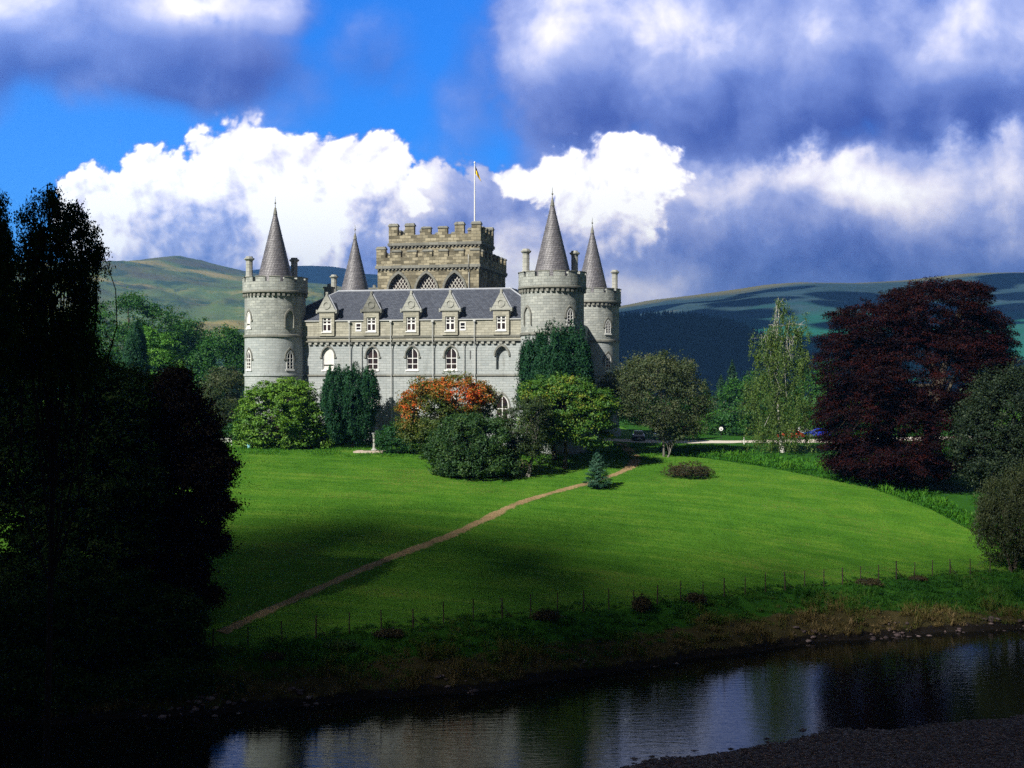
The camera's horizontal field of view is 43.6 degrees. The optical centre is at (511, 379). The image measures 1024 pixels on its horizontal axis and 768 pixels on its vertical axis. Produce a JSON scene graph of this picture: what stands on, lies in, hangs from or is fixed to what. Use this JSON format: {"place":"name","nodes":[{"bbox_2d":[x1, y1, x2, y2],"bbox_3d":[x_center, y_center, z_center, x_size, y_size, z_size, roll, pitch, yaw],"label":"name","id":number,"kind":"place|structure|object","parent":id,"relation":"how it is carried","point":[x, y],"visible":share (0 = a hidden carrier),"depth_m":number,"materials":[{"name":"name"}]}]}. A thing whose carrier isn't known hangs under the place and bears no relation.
{"place":"outdoors","nodes":[
{"label":"outdoors","id":0,"kind":"place"},
{"bbox_2d":[10,256,341,393],"bbox_3d":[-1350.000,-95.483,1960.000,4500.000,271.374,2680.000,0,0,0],"label":"hills","id":1,"kind":"structure","parent":0,"point":[199,289],"depth_m":1877.09,"materials":[{"name":"green plant"}]},
{"bbox_2d":[0,394,1023,767],"bbox_3d":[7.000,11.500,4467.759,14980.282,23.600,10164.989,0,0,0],"label":"ground","id":2,"kind":"structure","parent":0,"point":[962,494],"depth_m":116.62,"materials":[{"name":"green plant"}]},
{"bbox_2d":[0,191,21,374],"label":"weeping birch","id":3,"kind":"object","parent":2,"relation":"on","point":[8,319],"visible":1,"depth_m":42.92,"materials":[{"name":"green plant"}]},
{"bbox_2d":[0,183,117,767],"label":"weeping birch","id":4,"kind":"object","parent":2,"relation":"on","point":[69,340],"visible":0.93,"depth_m":45.83,"materials":[{"name":"green plant"}]},
{"bbox_2d":[0,343,194,637],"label":"alder tree","id":5,"kind":"object","parent":2,"relation":"on","point":[93,527],"visible":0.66,"depth_m":89.94,"materials":[{"name":"green plant"}]},
{"bbox_2d":[0,545,230,684],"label":"alder bush","id":6,"kind":"object","parent":2,"relation":"on","point":[107,627],"visible":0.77,"depth_m":85.58,"materials":[{"name":"green plant"}]},
{"bbox_2d":[120,317,150,374],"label":"cypress tree","id":7,"kind":"object","parent":2,"relation":"on","point":[135,345],"visible":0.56,"depth_m":190.54,"materials":[{"name":"green plant"}]},
{"bbox_2d":[88,287,199,370],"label":"oak tree","id":8,"kind":"object","parent":2,"relation":"on","point":[137,302],"visible":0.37,"depth_m":228.42,"materials":[{"name":"green plant"}]},
{"bbox_2d":[124,325,184,376],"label":"lime tree","id":9,"kind":"object","parent":2,"relation":"on","point":[160,352],"visible":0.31,"depth_m":199.14,"materials":[{"name":"green plant"}]},
{"bbox_2d":[95,327,228,394],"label":"oak tree","id":10,"kind":"object","parent":2,"relation":"on","point":[117,357],"depth_m":215.33,"materials":[{"name":"green plant"}]},
{"bbox_2d":[79,358,249,616],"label":"purple hazel","id":11,"kind":"object","parent":2,"relation":"on","point":[203,450],"visible":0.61,"depth_m":93.60,"materials":[{"name":"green plant"}]},
{"bbox_2d":[167,314,222,386],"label":"oak tree","id":12,"kind":"object","parent":2,"relation":"on","point":[197,327],"visible":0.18,"depth_m":237.01,"materials":[{"name":"green plant"}]},
{"bbox_2d":[186,322,244,423],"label":"oak tree","id":13,"kind":"object","parent":2,"relation":"on","point":[234,339],"visible":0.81,"depth_m":224.16,"materials":[{"name":"green plant"}]},
{"bbox_2d":[192,364,244,423],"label":"elder bush","id":14,"kind":"object","parent":2,"relation":"on","point":[226,383],"visible":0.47,"depth_m":194.93,"materials":[{"name":"green plant"}]},
{"bbox_2d":[204,386,238,428],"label":"plum bush","id":15,"kind":"object","parent":2,"relation":"on","point":[214,393],"visible":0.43,"depth_m":185.38,"materials":[{"name":"green plant"}]},
{"bbox_2d":[219,420,244,440],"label":"bush","id":16,"kind":"object","parent":2,"relation":"on","point":[229,430],"visible":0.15,"depth_m":177.39,"materials":[{"name":"green plant"}]},
{"bbox_2d":[228,375,338,447],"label":"laurel bush","id":17,"kind":"object","parent":2,"relation":"on","point":[300,414],"visible":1,"depth_m":165.87,"materials":[{"name":"green plant"}]},
{"bbox_2d":[318,361,383,447],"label":"yew tree","id":18,"kind":"object","parent":2,"relation":"on","point":[352,418],"visible":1,"depth_m":166.33,"materials":[{"name":"green plant"}]},
{"bbox_2d":[353,450,384,452],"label":"paved pad","id":19,"kind":"object","parent":2,"relation":"on","point":[360,451],"visible":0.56,"depth_m":163.21,"materials":[{"name":"beige stone"}]},
{"bbox_2d":[371,432,376,450],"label":"sundial","id":20,"kind":"object","parent":19,"relation":"on","point":[374,447],"visible":0.82,"depth_m":164.34,"materials":[{"name":"stone"}]},
{"bbox_2d":[371,625,405,637],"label":"bramble bush","id":21,"kind":"object","parent":2,"relation":"on","point":[392,632],"visible":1,"depth_m":92.61,"materials":[{"name":"brown plant"}]},
{"bbox_2d":[372,420,428,453],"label":"hedge bush","id":22,"kind":"object","parent":2,"relation":"on","point":[385,436],"visible":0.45,"depth_m":162.02,"materials":[{"name":"green plant"}]},
{"bbox_2d":[216,443,642,633],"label":"footpath","id":23,"kind":"structure","parent":2,"relation":"on","point":[267,611],"depth_m":112.75,"materials":[{"name":"brown soil"}]},
{"bbox_2d":[242,188,620,454],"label":"castle","id":24,"kind":"structure","parent":2,"relation":"on","point":[433,306],"depth_m":173.59,"materials":[{"name":"beige stone"}]},
{"bbox_2d":[320,345,335,370],"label":"window","id":25,"kind":"structure","parent":24,"relation":"in","point":[328,356],"depth_m":175.25,"materials":[{"name":"white paint"}]},
{"bbox_2d":[355,323,360,330],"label":"small window","id":26,"kind":"structure","parent":24,"relation":"in","point":[357,325],"depth_m":173.76,"materials":[{"name":"white glass"}]},
{"bbox_2d":[364,345,380,370],"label":"window","id":27,"kind":"structure","parent":24,"relation":"in","point":[372,356],"depth_m":173.80,"materials":[{"name":"white glass"}]},
{"bbox_2d":[369,397,380,430],"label":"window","id":28,"kind":"structure","parent":24,"relation":"in","point":[376,427],"depth_m":173.68,"materials":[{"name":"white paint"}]},
{"bbox_2d":[403,345,420,370],"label":"window","id":29,"kind":"structure","parent":24,"relation":"in","point":[413,355],"depth_m":172.49,"materials":[{"name":"white glass"}]},
{"bbox_2d":[442,345,459,370],"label":"window","id":30,"kind":"structure","parent":24,"relation":"in","point":[451,355],"depth_m":171.27,"materials":[{"name":"white glass"}]},
{"bbox_2d":[460,322,465,330],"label":"small window","id":31,"kind":"structure","parent":24,"relation":"in","point":[462,324],"depth_m":170.44,"materials":[{"name":"white glass"}]},
{"bbox_2d":[474,161,480,220],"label":"flagpole","id":32,"kind":"object","parent":24,"relation":"on","point":[476,171],"visible":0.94,"depth_m":183.96,"materials":[{"name":"white metal"}]},
{"bbox_2d":[496,392,510,419],"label":"window","id":33,"kind":"structure","parent":24,"relation":"in","point":[504,402],"depth_m":169.69,"materials":[{"name":"white glass"}]},
{"bbox_2d":[390,367,502,451],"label":"rowan tree","id":34,"kind":"object","parent":2,"relation":"on","point":[416,426],"visible":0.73,"depth_m":156.04,"materials":[{"name":"orange plant"}]},
{"bbox_2d":[418,407,523,476],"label":"dark shrub","id":35,"kind":"object","parent":2,"relation":"on","point":[452,456],"visible":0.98,"depth_m":147.94,"materials":[{"name":"green plant"}]},
{"bbox_2d":[233,440,749,463],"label":"edge grass","id":36,"kind":"structure","parent":2,"relation":"on","point":[369,446],"depth_m":164.81,"materials":[{"name":"green plant"}]},
{"bbox_2d":[490,394,553,476],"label":"plum tree","id":37,"kind":"object","parent":2,"relation":"on","point":[524,445],"visible":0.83,"depth_m":149.85,"materials":[{"name":"green plant"}]},
{"bbox_2d":[529,607,563,619],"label":"bramble bush","id":38,"kind":"object","parent":2,"relation":"on","point":[545,614],"visible":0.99,"depth_m":98.10,"materials":[{"name":"brown plant"}]},
{"bbox_2d":[514,317,596,459],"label":"yew tree","id":39,"kind":"object","parent":2,"relation":"on","point":[565,351],"visible":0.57,"depth_m":158.69,"materials":[{"name":"green plant"}]},
{"bbox_2d":[512,370,623,468],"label":"maple tree","id":40,"kind":"object","parent":2,"relation":"on","point":[574,393],"visible":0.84,"depth_m":153.33,"materials":[{"name":"green plant"}]},
{"bbox_2d":[136,442,1020,639],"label":"lawn grass","id":41,"kind":"structure","parent":2,"relation":"on","point":[458,520],"depth_m":125.38,"materials":[{"name":"green plant"}]},
{"bbox_2d":[143,616,1023,717],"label":"bank stones","id":42,"kind":"object","parent":2,"relation":"on","point":[243,700],"visible":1,"depth_m":85.72,"materials":[{"name":"grey stone"}]},
{"bbox_2d":[582,452,612,488],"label":"young fir","id":43,"kind":"object","parent":2,"relation":"on","point":[596,478],"visible":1,"depth_m":144.73,"materials":[{"name":"green plant"}]},
{"bbox_2d":[212,556,1023,649],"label":"wire fence","id":44,"kind":"object","parent":2,"relation":"on","point":[502,607],"visible":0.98,"depth_m":101.02,"materials":[{"name":"grey metal"}]},
{"bbox_2d":[630,593,653,613],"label":"bramble bush","id":45,"kind":"object","parent":2,"relation":"on","point":[642,603],"visible":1,"depth_m":102.88,"materials":[{"name":"brown plant"}]},
{"bbox_2d":[619,387,664,424],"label":"green bush","id":46,"kind":"object","parent":2,"relation":"on","point":[626,421],"visible":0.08,"depth_m":238.81,"materials":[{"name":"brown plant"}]},
{"bbox_2d":[596,348,724,456],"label":"hawthorn tree","id":47,"kind":"object","parent":2,"relation":"on","point":[673,416],"visible":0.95,"depth_m":163.53,"materials":[{"name":"green plant"}]},
{"bbox_2d":[660,460,715,476],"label":"bramble bush","id":48,"kind":"object","parent":2,"relation":"on","point":[694,471],"visible":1,"depth_m":151.10,"materials":[{"name":"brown plant"}]},
{"bbox_2d":[681,591,707,602],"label":"bramble bush","id":49,"kind":"object","parent":2,"relation":"on","point":[694,597],"visible":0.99,"depth_m":105.69,"materials":[{"name":"brown plant"}]},
{"bbox_2d":[699,380,710,407],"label":"spruce tree","id":50,"kind":"object","parent":2,"relation":"on","point":[707,390],"visible":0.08,"depth_m":299.67,"materials":[{"name":"green plant"}]},
{"bbox_2d":[696,395,719,412],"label":"green bush","id":51,"kind":"object","parent":2,"relation":"on","point":[712,404],"visible":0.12,"depth_m":267.57,"materials":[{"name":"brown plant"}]},
{"bbox_2d":[696,410,731,433],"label":"bush","id":52,"kind":"object","parent":2,"relation":"on","point":[714,426],"visible":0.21,"depth_m":204.70,"materials":[{"name":"green plant"}]},
{"bbox_2d":[710,374,724,411],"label":"spruce tree","id":53,"kind":"object","parent":2,"relation":"on","point":[720,381],"visible":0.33,"depth_m":267.65,"materials":[{"name":"green plant"}]},
{"bbox_2d":[715,359,745,420],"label":"spruce tree","id":54,"kind":"object","parent":2,"relation":"on","point":[732,371],"visible":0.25,"depth_m":261.58,"materials":[{"name":"green plant"}]},
{"bbox_2d":[698,369,786,434],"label":"green tree","id":55,"kind":"object","parent":2,"relation":"on","point":[725,415],"visible":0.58,"depth_m":200.99,"materials":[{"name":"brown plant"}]},
{"bbox_2d":[739,371,752,407],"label":"spruce tree","id":56,"kind":"object","parent":2,"relation":"on","point":[748,384],"visible":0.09,"depth_m":284.74,"materials":[{"name":"green plant"}]},
{"bbox_2d":[599,437,950,442],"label":"gravel drive","id":57,"kind":"structure","parent":2,"relation":"on","point":[659,441],"depth_m":185.76,"materials":[{"name":"beige gravel"}]},
{"bbox_2d":[632,431,644,440],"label":"parked car","id":58,"kind":"object","parent":57,"relation":"on","point":[638,435],"visible":1,"depth_m":185.58,"materials":[{"name":"blue paint"}]},
{"bbox_2d":[737,296,818,452],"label":"birch tree","id":59,"kind":"object","parent":2,"relation":"on","point":[777,424],"visible":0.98,"depth_m":169.34,"materials":[{"name":"green plant"}]},
{"bbox_2d":[784,359,837,429],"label":"green tree","id":60,"kind":"object","parent":2,"relation":"on","point":[816,389],"visible":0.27,"depth_m":212.86,"materials":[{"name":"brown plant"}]},
{"bbox_2d":[807,428,824,436],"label":"parked car","id":61,"kind":"object","parent":2,"relation":"on","point":[816,432],"visible":0.09,"depth_m":195.20,"materials":[{"name":"blue paint"}]},
{"bbox_2d":[620,714,1023,767],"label":"shingle stones","id":62,"kind":"object","parent":2,"relation":"on","point":[961,752],"visible":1,"depth_m":73.80,"materials":[{"name":"grey gravel"}]},
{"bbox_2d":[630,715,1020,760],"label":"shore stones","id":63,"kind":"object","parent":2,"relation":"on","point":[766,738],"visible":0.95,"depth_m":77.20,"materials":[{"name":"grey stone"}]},
{"bbox_2d":[655,441,1023,562],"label":"verge weeds","id":64,"kind":"object","parent":2,"relation":"on","point":[792,464],"visible":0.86,"depth_m":156.68,"materials":[{"name":"green plant"}]},
{"bbox_2d":[823,422,872,429],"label":"green bush","id":65,"kind":"object","parent":2,"relation":"on","point":[851,425],"visible":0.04,"depth_m":219.52,"materials":[{"name":"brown plant"}]},
{"bbox_2d":[854,577,885,585],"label":"bramble bush","id":66,"kind":"object","parent":2,"relation":"on","point":[870,581],"visible":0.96,"depth_m":117.34,"materials":[{"name":"brown plant"}]},
{"bbox_2d":[804,275,1023,486],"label":"copper beech","id":67,"kind":"object","parent":2,"relation":"on","point":[875,362],"visible":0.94,"depth_m":149.84,"materials":[{"name":"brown plant"}]},
{"bbox_2d":[904,575,927,580],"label":"bramble bush","id":68,"kind":"object","parent":2,"relation":"on","point":[918,577],"visible":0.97,"depth_m":120.85,"materials":[{"name":"brown plant"}]},
{"bbox_2d":[941,356,1023,516],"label":"holly tree","id":69,"kind":"object","parent":2,"relation":"on","point":[1003,443],"visible":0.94,"depth_m":139.47,"materials":[{"name":"green plant"}]},
{"bbox_2d":[968,454,1023,571],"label":"willow bush","id":70,"kind":"object","parent":2,"relation":"on","point":[988,520],"visible":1,"depth_m":126.11,"materials":[{"name":"green plant"}]},
{"bbox_2d":[0,627,1023,767],"bbox_3d":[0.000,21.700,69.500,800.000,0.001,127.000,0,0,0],"label":"river","id":71,"kind":"structure","parent":0,"point":[684,708],"depth_m":82.23,"materials":[{"name":"liquid"}]},
{"bbox_2d":[0,563,1023,720],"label":"bank grass","id":72,"kind":"structure","parent":0,"point":[994,590],"depth_m":97.28,"materials":[{"name":"green plant"}]},
{"bbox_2d":[0,0,1023,305],"label":"sky","id":73,"kind":"structure","parent":0,"point":[708,146],"materials":[{"name":"blue"}]},
{"bbox_2d":[253,266,1023,380],"bbox_3d":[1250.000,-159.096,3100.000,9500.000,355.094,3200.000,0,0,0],"label":"hills","id":74,"kind":"structure","parent":0,"point":[754,306],"depth_m":3056.28,"materials":[{"name":"green plant"}]},
{"bbox_2d":[633,334,1009,395],"bbox_3d":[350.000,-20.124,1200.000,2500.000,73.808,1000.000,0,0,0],"label":"hills","id":75,"kind":"structure","parent":0,"point":[712,389],"depth_m":816.34,"materials":[{"name":"green plant"}]},
{"bbox_2d":[619,310,910,386],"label":"spruce forest","id":76,"kind":"object","parent":75,"relation":"on","point":[675,331],"visible":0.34,"depth_m":963.40,"materials":[{"name":"green plant"}]}
]}

